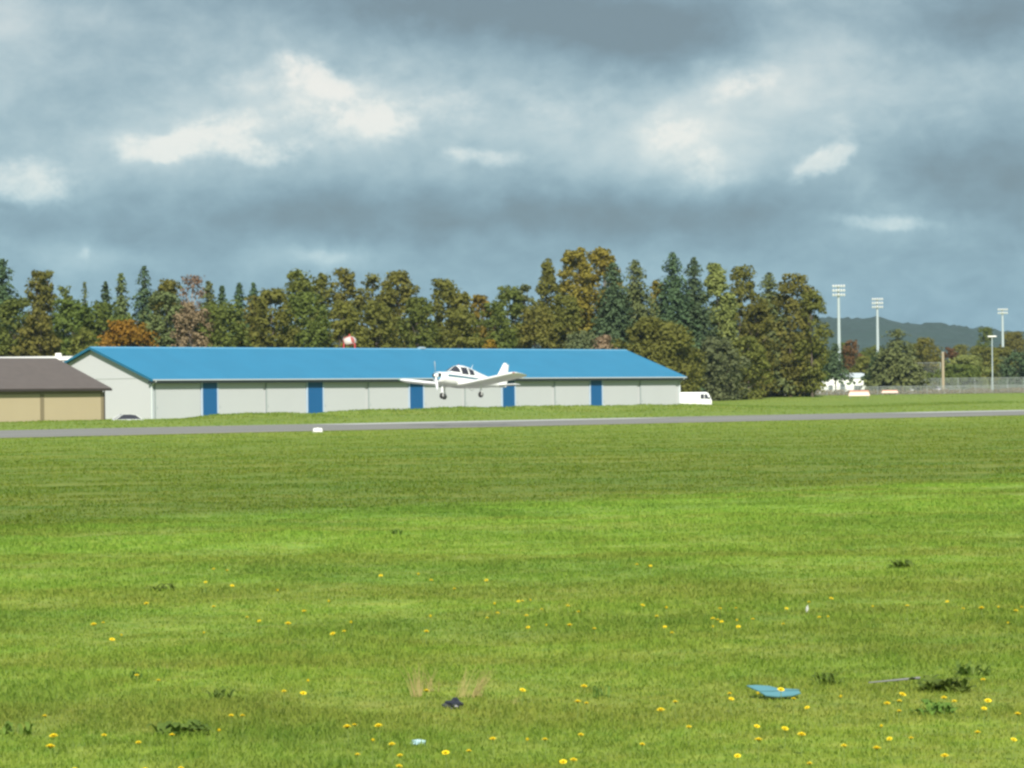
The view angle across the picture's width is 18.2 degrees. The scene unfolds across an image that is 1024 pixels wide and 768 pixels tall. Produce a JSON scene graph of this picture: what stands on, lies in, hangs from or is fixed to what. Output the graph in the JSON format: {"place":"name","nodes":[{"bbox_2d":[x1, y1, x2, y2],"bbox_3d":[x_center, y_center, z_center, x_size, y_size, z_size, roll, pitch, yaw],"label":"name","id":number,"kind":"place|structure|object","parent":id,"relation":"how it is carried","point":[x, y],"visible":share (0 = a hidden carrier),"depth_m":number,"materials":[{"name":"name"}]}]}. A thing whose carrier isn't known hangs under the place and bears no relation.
{"place":"outdoors","nodes":[
{"label":"outdoors","id":0,"kind":"place"},
{"bbox_2d":[400,361,526,399],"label":"airplane","id":1,"kind":"object","parent":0,"point":[458,376],"visible":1,"depth_m":204.25,"materials":[{"name":"white paint"}]},
{"bbox_2d":[0,393,1023,767],"bbox_3d":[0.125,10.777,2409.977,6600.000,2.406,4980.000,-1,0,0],"label":"ground","id":2,"kind":"structure","parent":0,"point":[826,401],"depth_m":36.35,"materials":[{"name":"plant"}]},
{"bbox_2d":[0,721,33,735],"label":"weed","id":3,"kind":"object","parent":2,"relation":"on","point":[8,727],"visible":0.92,"depth_m":18.26,"materials":[{"name":"green plant"}]},
{"bbox_2d":[0,297,38,356],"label":"broadleaf tree","id":4,"kind":"object","parent":2,"relation":"on","point":[7,342],"visible":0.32,"depth_m":410.70,"materials":[{"name":"green plant"}]},
{"bbox_2d":[0,258,41,356],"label":"conifer tree","id":5,"kind":"object","parent":2,"relation":"on","point":[5,293],"visible":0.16,"depth_m":419.46,"materials":[{"name":"green plant"}]},
{"bbox_2d":[7,307,67,356],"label":"broadleaf tree","id":6,"kind":"object","parent":2,"relation":"on","point":[31,347],"visible":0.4,"depth_m":407.59,"materials":[{"name":"green plant"}]},
{"bbox_2d":[24,269,51,355],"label":"cottonwood tree","id":7,"kind":"object","parent":2,"relation":"on","point":[39,287],"visible":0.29,"depth_m":424.55,"materials":[{"name":"green plant"}]},
{"bbox_2d":[34,270,64,354],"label":"cottonwood tree","id":8,"kind":"object","parent":2,"relation":"on","point":[49,274],"visible":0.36,"depth_m":427.00,"materials":[{"name":"green plant"}]},
{"bbox_2d":[0,358,111,421],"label":"hangar","id":9,"kind":"structure","parent":2,"relation":"on","point":[40,389],"depth_m":307.68,"materials":[{"name":"brown"}]},
{"bbox_2d":[0,394,39,421],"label":"door","id":10,"kind":"structure","parent":9,"relation":"in","point":[13,407],"depth_m":303.18,"materials":[{"name":"metal"}]},
{"bbox_2d":[44,394,100,420],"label":"door","id":11,"kind":"structure","parent":9,"relation":"in","point":[60,407],"depth_m":308.10,"materials":[{"name":"metal"}]},
{"bbox_2d":[53,285,72,347],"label":"broadleaf tree","id":12,"kind":"object","parent":2,"relation":"on","point":[65,294],"visible":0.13,"depth_m":423.71,"materials":[{"name":"green plant"}]},
{"bbox_2d":[49,299,100,355],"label":"broadleaf tree","id":13,"kind":"object","parent":2,"relation":"on","point":[67,310],"visible":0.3,"depth_m":413.35,"materials":[{"name":"green plant"}]},
{"bbox_2d":[67,326,98,355],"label":"broadleaf tree","id":14,"kind":"object","parent":2,"relation":"on","point":[86,335],"visible":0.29,"depth_m":404.55,"materials":[{"name":"green plant"}]},
{"bbox_2d":[70,300,136,346],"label":"broadleaf tree","id":15,"kind":"object","parent":2,"relation":"on","point":[100,308],"visible":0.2,"depth_m":416.78,"materials":[{"name":"green plant"}]},
{"bbox_2d":[111,272,134,344],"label":"conifer tree","id":16,"kind":"object","parent":2,"relation":"on","point":[121,302],"visible":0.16,"depth_m":431.70,"materials":[{"name":"green plant"}]},
{"bbox_2d":[93,319,160,346],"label":"maple tree","id":17,"kind":"object","parent":2,"relation":"on","point":[120,336],"visible":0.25,"depth_m":401.57,"materials":[{"name":"orange plant"}]},
{"bbox_2d":[131,265,158,346],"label":"conifer tree","id":18,"kind":"object","parent":2,"relation":"on","point":[142,299],"visible":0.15,"depth_m":435.69,"materials":[{"name":"green plant"}]},
{"bbox_2d":[139,291,191,346],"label":"broadleaf tree","id":19,"kind":"object","parent":2,"relation":"on","point":[154,322],"visible":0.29,"depth_m":413.87,"materials":[{"name":"green plant"}]},
{"bbox_2d":[149,278,182,346],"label":"broadleaf tree","id":20,"kind":"object","parent":2,"relation":"on","point":[167,285],"visible":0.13,"depth_m":428.88,"materials":[{"name":"green plant"}]},
{"bbox_2d":[146,719,211,736],"bbox_3d":[-1.872,1.958,18.092,0.375,0.113,0.334,-1,0,0],"label":"weed","id":21,"kind":"object","parent":2,"relation":"on","point":[169,726],"visible":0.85,"depth_m":18.04,"materials":[{"name":"green plant"}]},
{"bbox_2d":[177,274,205,346],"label":"bare tree","id":22,"kind":"object","parent":2,"relation":"on","point":[197,281],"visible":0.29,"depth_m":433.96,"materials":[{"name":"brown plant"}]},
{"bbox_2d":[170,301,215,346],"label":"broadleaf tree","id":23,"kind":"object","parent":2,"relation":"on","point":[192,320],"visible":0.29,"depth_m":411.21,"materials":[{"name":"brown plant"}]},
{"bbox_2d":[189,281,222,344],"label":"conifer tree","id":24,"kind":"object","parent":2,"relation":"on","point":[209,295],"visible":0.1,"depth_m":427.66,"materials":[{"name":"green plant"}]},
{"bbox_2d":[189,299,255,346],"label":"broadleaf tree","id":25,"kind":"object","parent":2,"relation":"on","point":[231,316],"visible":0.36,"depth_m":412.44,"materials":[{"name":"green plant"}]},
{"bbox_2d":[228,283,247,339],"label":"conifer tree","id":26,"kind":"object","parent":2,"relation":"on","point":[239,292],"visible":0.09,"depth_m":435.80,"materials":[{"name":"green plant"}]},
{"bbox_2d":[236,294,279,346],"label":"broadleaf tree","id":27,"kind":"object","parent":2,"relation":"on","point":[249,307],"visible":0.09,"depth_m":422.84,"materials":[{"name":"green plant"}]},
{"bbox_2d":[240,288,302,347],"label":"broadleaf tree","id":28,"kind":"object","parent":2,"relation":"on","point":[268,297],"visible":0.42,"depth_m":414.89,"materials":[{"name":"green plant"}]},
{"bbox_2d":[277,268,318,347],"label":"cottonwood tree","id":29,"kind":"object","parent":2,"relation":"on","point":[301,283],"visible":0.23,"depth_m":428.60,"materials":[{"name":"green plant"}]},
{"bbox_2d":[275,291,332,347],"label":"broadleaf tree","id":30,"kind":"object","parent":2,"relation":"on","point":[317,334],"visible":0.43,"depth_m":416.69,"materials":[{"name":"green plant"}]},
{"bbox_2d":[306,272,335,342],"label":"cottonwood tree","id":31,"kind":"object","parent":2,"relation":"on","point":[320,282],"visible":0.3,"depth_m":433.47,"materials":[{"name":"green plant"}]},
{"bbox_2d":[324,300,362,347],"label":"broadleaf tree","id":32,"kind":"object","parent":2,"relation":"on","point":[347,311],"visible":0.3,"depth_m":419.10,"materials":[{"name":"green plant"}]},
{"bbox_2d":[330,267,360,347],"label":"cottonwood tree","id":33,"kind":"object","parent":2,"relation":"on","point":[347,281],"visible":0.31,"depth_m":435.00,"materials":[{"name":"green plant"}]},
{"bbox_2d":[345,272,398,347],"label":"cottonwood tree","id":34,"kind":"object","parent":2,"relation":"on","point":[384,296],"visible":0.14,"depth_m":435.51,"materials":[{"name":"green plant"}]},
{"bbox_2d":[64,347,686,418],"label":"hangar","id":35,"kind":"structure","parent":2,"relation":"on","point":[160,382],"depth_m":357.50,"materials":[{"name":"metal"}]},
{"bbox_2d":[154,383,199,418],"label":"door","id":36,"kind":"structure","parent":35,"relation":"in","point":[181,400],"depth_m":335.59,"materials":[{"name":"metal"}]},
{"bbox_2d":[218,383,263,413],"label":"door","id":37,"kind":"structure","parent":35,"relation":"in","point":[235,398],"depth_m":342.46,"materials":[{"name":"metal"}]},
{"bbox_2d":[265,383,305,412],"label":"door","id":38,"kind":"structure","parent":35,"relation":"in","point":[280,397],"depth_m":347.68,"materials":[{"name":"metal"}]},
{"bbox_2d":[324,382,364,411],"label":"door","id":39,"kind":"structure","parent":35,"relation":"in","point":[341,396],"depth_m":354.45,"materials":[{"name":"metal"}]},
{"bbox_2d":[368,382,407,409],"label":"door","id":40,"kind":"structure","parent":35,"relation":"in","point":[381,395],"depth_m":359.68,"materials":[{"name":"metal"}]},
{"bbox_2d":[424,385,461,407],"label":"door","id":41,"kind":"structure","parent":35,"relation":"in","point":[432,398],"depth_m":366.33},
{"bbox_2d":[464,387,500,407],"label":"door","id":42,"kind":"structure","parent":35,"relation":"in","point":[491,395],"depth_m":371.91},
{"bbox_2d":[516,381,551,405],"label":"door","id":43,"kind":"structure","parent":35,"relation":"in","point":[538,393],"depth_m":378.60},
{"bbox_2d":[554,381,588,405],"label":"door","id":44,"kind":"structure","parent":35,"relation":"in","point":[566,393],"depth_m":383.81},
{"bbox_2d":[603,381,637,405],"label":"door","id":45,"kind":"structure","parent":35,"relation":"in","point":[614,392],"depth_m":390.71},
{"bbox_2d":[640,380,675,404],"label":"door","id":46,"kind":"structure","parent":35,"relation":"in","point":[662,392],"depth_m":396.38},
{"bbox_2d":[347,301,404,347],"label":"broadleaf tree","id":47,"kind":"object","parent":2,"relation":"on","point":[374,312],"visible":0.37,"depth_m":422.87,"materials":[{"name":"green plant"}]},
{"bbox_2d":[372,269,432,347],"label":"cottonwood tree","id":48,"kind":"object","parent":2,"relation":"on","point":[405,292],"visible":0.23,"depth_m":438.12,"materials":[{"name":"green plant"}]},
{"bbox_2d":[394,296,442,347],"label":"broadleaf tree","id":49,"kind":"object","parent":2,"relation":"on","point":[417,311],"visible":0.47,"depth_m":427.40,"materials":[{"name":"green plant"}]},
{"bbox_2d":[429,278,461,346],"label":"cottonwood tree","id":50,"kind":"object","parent":2,"relation":"on","point":[446,291],"visible":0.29,"depth_m":444.56,"materials":[{"name":"green plant"}]},
{"bbox_2d":[435,307,486,348],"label":"broadleaf tree","id":51,"kind":"object","parent":2,"relation":"on","point":[457,317],"visible":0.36,"depth_m":430.61,"materials":[{"name":"green plant"}]},
{"bbox_2d":[445,291,483,348],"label":"cottonwood tree","id":52,"kind":"object","parent":2,"relation":"on","point":[463,297],"visible":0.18,"depth_m":443.82,"materials":[{"name":"green plant"}]},
{"bbox_2d":[468,294,493,340],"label":"broadleaf tree","id":53,"kind":"object","parent":2,"relation":"on","point":[478,300],"visible":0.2,"depth_m":449.41,"materials":[{"name":"green plant"}]},
{"bbox_2d":[460,302,519,348],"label":"broadleaf tree","id":54,"kind":"object","parent":2,"relation":"on","point":[504,340],"visible":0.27,"depth_m":434.45,"materials":[{"name":"green plant"}]},
{"bbox_2d":[4,415,1006,437],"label":"runway shoulder","id":55,"kind":"object","parent":2,"relation":"on","point":[471,427],"visible":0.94,"depth_m":196.27},
{"bbox_2d":[492,285,526,348],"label":"broadleaf tree","id":56,"kind":"object","parent":2,"relation":"on","point":[506,296],"visible":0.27,"depth_m":451.62,"materials":[{"name":"green plant"}]},
{"bbox_2d":[0,410,1023,437],"bbox_3d":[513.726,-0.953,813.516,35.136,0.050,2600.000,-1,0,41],"label":"runway","id":57,"kind":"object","parent":2,"relation":"on","point":[193,429],"visible":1,"depth_m":217.63,"materials":[{"name":"asphalt"}]},
{"bbox_2d":[309,410,1023,424],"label":"runway markings","id":58,"kind":"object","parent":57,"relation":"on","point":[619,418],"visible":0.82,"depth_m":245.74,"materials":[{"name":"paint"}]},
{"bbox_2d":[508,284,541,348],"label":"broadleaf tree","id":59,"kind":"object","parent":2,"relation":"on","point":[525,288],"visible":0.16,"depth_m":455.77,"materials":[{"name":"green plant"}]},
{"bbox_2d":[508,305,559,348],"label":"broadleaf tree","id":60,"kind":"object","parent":2,"relation":"on","point":[534,331],"visible":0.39,"depth_m":438.99,"materials":[{"name":"green plant"}]},
{"bbox_2d":[533,258,561,348],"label":"cottonwood tree","id":61,"kind":"object","parent":2,"relation":"on","point":[547,278],"visible":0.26,"depth_m":459.59,"materials":[{"name":"green plant"}]},
{"bbox_2d":[546,293,587,348],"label":"broadleaf tree","id":62,"kind":"object","parent":2,"relation":"on","point":[567,315],"visible":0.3,"depth_m":445.02,"materials":[{"name":"green plant"}]},
{"bbox_2d":[556,247,597,338],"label":"cottonwood tree","id":63,"kind":"object","parent":2,"relation":"on","point":[572,259],"visible":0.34,"depth_m":464.92,"materials":[{"name":"green plant"}]},
{"bbox_2d":[562,329,597,348],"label":"broadleaf tree","id":64,"kind":"object","parent":2,"relation":"on","point":[576,341],"visible":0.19,"depth_m":438.96,"materials":[{"name":"green plant"}]},
{"bbox_2d":[581,246,623,332],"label":"cottonwood tree","id":65,"kind":"object","parent":2,"relation":"on","point":[600,258],"visible":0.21,"depth_m":469.35,"materials":[{"name":"green plant"}]},
{"bbox_2d":[590,334,619,348],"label":"broadleaf tree","id":66,"kind":"object","parent":2,"relation":"on","point":[604,341],"visible":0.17,"depth_m":435.08,"materials":[{"name":"brown plant"}]},
{"bbox_2d":[587,262,637,348],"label":"conifer tree","id":67,"kind":"object","parent":2,"relation":"on","point":[613,322],"visible":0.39,"depth_m":460.96,"materials":[{"name":"green plant"}]},
{"bbox_2d":[621,259,660,353],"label":"conifer tree","id":68,"kind":"object","parent":2,"relation":"on","point":[636,295],"visible":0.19,"depth_m":465.22,"materials":[{"name":"green plant"}]},
{"bbox_2d":[610,316,703,391],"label":"maple tree","id":69,"kind":"object","parent":2,"relation":"on","point":[671,337],"visible":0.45,"depth_m":443.78,"materials":[{"name":"green plant"}]},
{"bbox_2d":[651,252,722,392],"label":"conifer tree","id":70,"kind":"object","parent":2,"relation":"on","point":[673,293],"visible":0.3,"depth_m":469.09,"materials":[{"name":"green plant"}]},
{"bbox_2d":[669,332,708,391],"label":"broadleaf tree","id":71,"kind":"object","parent":2,"relation":"on","point":[696,359],"visible":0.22,"depth_m":451.59,"materials":[{"name":"green plant"}]},
{"bbox_2d":[680,392,712,404],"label":"van","id":72,"kind":"object","parent":2,"relation":"on","point":[696,398],"visible":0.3,"depth_m":408.12,"materials":[{"name":"white paint"}]},
{"bbox_2d":[679,257,727,391],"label":"conifer tree","id":73,"kind":"object","parent":2,"relation":"on","point":[695,285],"visible":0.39,"depth_m":471.12,"materials":[{"name":"green plant"}]},
{"bbox_2d":[689,336,751,400],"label":"broadleaf tree","id":74,"kind":"object","parent":2,"relation":"on","point":[716,378],"visible":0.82,"depth_m":464.87,"materials":[{"name":"green plant"}]},
{"bbox_2d":[704,262,739,389],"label":"poplar tree","id":75,"kind":"object","parent":2,"relation":"on","point":[723,308],"visible":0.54,"depth_m":473.29,"materials":[{"name":"green plant"}]},
{"bbox_2d":[728,264,759,384],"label":"cottonwood tree","id":76,"kind":"object","parent":2,"relation":"on","point":[741,291],"visible":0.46,"depth_m":485.21,"materials":[{"name":"green plant"}]},
{"bbox_2d":[724,335,774,399],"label":"broadleaf tree","id":77,"kind":"object","parent":2,"relation":"on","point":[754,351],"visible":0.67,"depth_m":470.99,"materials":[{"name":"green plant"}]},
{"bbox_2d":[738,297,780,397],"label":"broadleaf tree","id":78,"kind":"object","parent":2,"relation":"on","point":[758,311],"visible":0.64,"depth_m":483.19,"materials":[{"name":"green plant"}]},
{"bbox_2d":[747,685,800,696],"bbox_3d":[1.647,1.907,19.901,0.254,0.052,0.343,-1,0,-21],"label":"plastic sheet","id":79,"kind":"object","parent":2,"relation":"on","point":[770,691],"visible":0.98,"depth_m":19.85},
{"bbox_2d":[748,272,810,396],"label":"conifer tree","id":80,"kind":"object","parent":2,"relation":"on","point":[769,284],"visible":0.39,"depth_m":490.03,"materials":[{"name":"green plant"}]},
{"bbox_2d":[767,272,817,396],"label":"cottonwood tree","id":81,"kind":"object","parent":2,"relation":"on","point":[793,288],"visible":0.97,"depth_m":488.59,"materials":[{"name":"green plant"}]},
{"bbox_2d":[792,289,833,396],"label":"cottonwood tree","id":82,"kind":"object","parent":2,"relation":"on","point":[813,382],"visible":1,"depth_m":487.42,"materials":[{"name":"green plant"}]},
{"bbox_2d":[809,672,845,684],"bbox_3d":[2.051,1.934,20.860,0.262,0.116,0.149,-1,0,9],"label":"weed","id":83,"kind":"object","parent":2,"relation":"on","point":[830,679],"visible":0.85,"depth_m":20.84,"materials":[{"name":"green plant"}]},
{"bbox_2d":[821,343,855,386],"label":"cedar tree","id":84,"kind":"object","parent":2,"relation":"on","point":[836,367],"visible":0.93,"depth_m":534.28,"materials":[{"name":"green plant"}]},
{"bbox_2d":[832,285,844,358],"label":"floodlight pole","id":85,"kind":"object","parent":2,"relation":"on","point":[838,290],"visible":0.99,"depth_m":599.79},
{"bbox_2d":[818,373,864,393],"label":"clubhouse","id":86,"kind":"structure","parent":2,"relation":"on","point":[856,379],"depth_m":572.09,"materials":[{"name":"white"}]},
{"bbox_2d":[841,339,863,372],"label":"maple tree","id":87,"kind":"object","parent":2,"relation":"on","point":[853,352],"visible":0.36,"depth_m":639.55,"materials":[{"name":"red plant"}]},
{"bbox_2d":[849,356,882,386],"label":"broadleaf tree","id":88,"kind":"object","parent":2,"relation":"on","point":[862,364],"visible":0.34,"depth_m":618.83,"materials":[{"name":"green plant"}]},
{"bbox_2d":[872,298,882,351],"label":"floodlight pole","id":89,"kind":"object","parent":2,"relation":"on","point":[877,326],"visible":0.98,"depth_m":679.78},
{"bbox_2d":[858,329,937,394],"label":"broadleaf tree","id":90,"kind":"object","parent":2,"relation":"on","point":[899,371],"visible":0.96,"depth_m":542.87,"materials":[{"name":"green plant"}]},
{"bbox_2d":[815,387,1023,394],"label":"weeds","id":91,"kind":"object","parent":2,"relation":"on","point":[928,391],"visible":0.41,"depth_m":538.69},
{"bbox_2d":[815,385,1023,394],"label":"chain link fence","id":92,"kind":"object","parent":2,"relation":"on","point":[877,389],"visible":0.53,"depth_m":534.74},
{"bbox_2d":[911,337,942,385],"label":"broadleaf tree","id":93,"kind":"object","parent":2,"relation":"on","point":[926,353],"visible":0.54,"depth_m":658.68,"materials":[{"name":"green plant"}]},
{"bbox_2d":[910,699,957,714],"bbox_3d":[2.511,1.919,18.887,0.312,0.114,0.285,-1,0,31],"label":"weed","id":94,"kind":"object","parent":2,"relation":"on","point":[936,707],"visible":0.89,"depth_m":18.84,"materials":[{"name":"green plant"}]},
{"bbox_2d":[909,674,977,692],"bbox_3d":[2.745,1.922,20.349,0.431,0.136,0.354,-1,0,0],"label":"weed","id":95,"kind":"object","parent":2,"relation":"on","point":[932,683],"visible":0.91,"depth_m":20.32,"materials":[{"name":"green plant"}]},
{"bbox_2d":[925,364,985,389],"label":"broadleaf tree","id":96,"kind":"object","parent":2,"relation":"on","point":[956,369],"visible":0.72,"depth_m":638.38,"materials":[{"name":"green plant"}]},
{"bbox_2d":[944,355,991,389],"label":"broadleaf tree","id":97,"kind":"object","parent":2,"relation":"on","point":[968,359],"visible":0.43,"depth_m":658.27,"materials":[{"name":"green plant"}]},
{"bbox_2d":[951,661,994,675],"bbox_3d":[3.085,1.923,21.407,0.297,0.121,0.256,-1,0,21],"label":"weed","id":98,"kind":"object","parent":2,"relation":"on","point":[967,670],"visible":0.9,"depth_m":21.42,"materials":[{"name":"green plant"}]},
{"bbox_2d":[924,377,1023,389],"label":"chain link fence","id":99,"kind":"object","parent":2,"relation":"on","point":[982,382],"visible":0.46,"depth_m":602.72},
{"bbox_2d":[976,326,993,357],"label":"broadleaf tree","id":100,"kind":"object","parent":2,"relation":"on","point":[987,331],"visible":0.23,"depth_m":898.99,"materials":[{"name":"green plant"}]},
{"bbox_2d":[969,346,1002,389],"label":"broadleaf tree","id":101,"kind":"object","parent":2,"relation":"on","point":[987,358],"visible":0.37,"depth_m":688.43,"materials":[{"name":"green plant"}]},
{"bbox_2d":[981,347,1023,379],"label":"broadleaf tree","id":102,"kind":"object","parent":2,"relation":"on","point":[1003,351],"visible":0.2,"depth_m":738.31,"materials":[{"name":"green plant"}]},
{"bbox_2d":[996,351,1023,389],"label":"broadleaf tree","id":103,"kind":"object","parent":2,"relation":"on","point":[1016,372],"visible":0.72,"depth_m":639.12,"materials":[{"name":"green plant"}]},
{"bbox_2d":[999,331,1023,361],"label":"broadleaf tree","id":104,"kind":"object","parent":2,"relation":"on","point":[1013,339],"visible":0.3,"depth_m":818.80,"materials":[{"name":"green plant"}]},
{"bbox_2d":[0,0,1023,334],"label":"sky","id":105,"kind":"structure","parent":0,"point":[872,148],"materials":[{"name":"grey"}]},
{"bbox_2d":[270,316,1023,363],"bbox_3d":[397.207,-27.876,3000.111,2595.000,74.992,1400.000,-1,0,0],"label":"hill","id":106,"kind":"structure","parent":0,"point":[863,332],"depth_m":2810.46,"materials":[{"name":"plant"}]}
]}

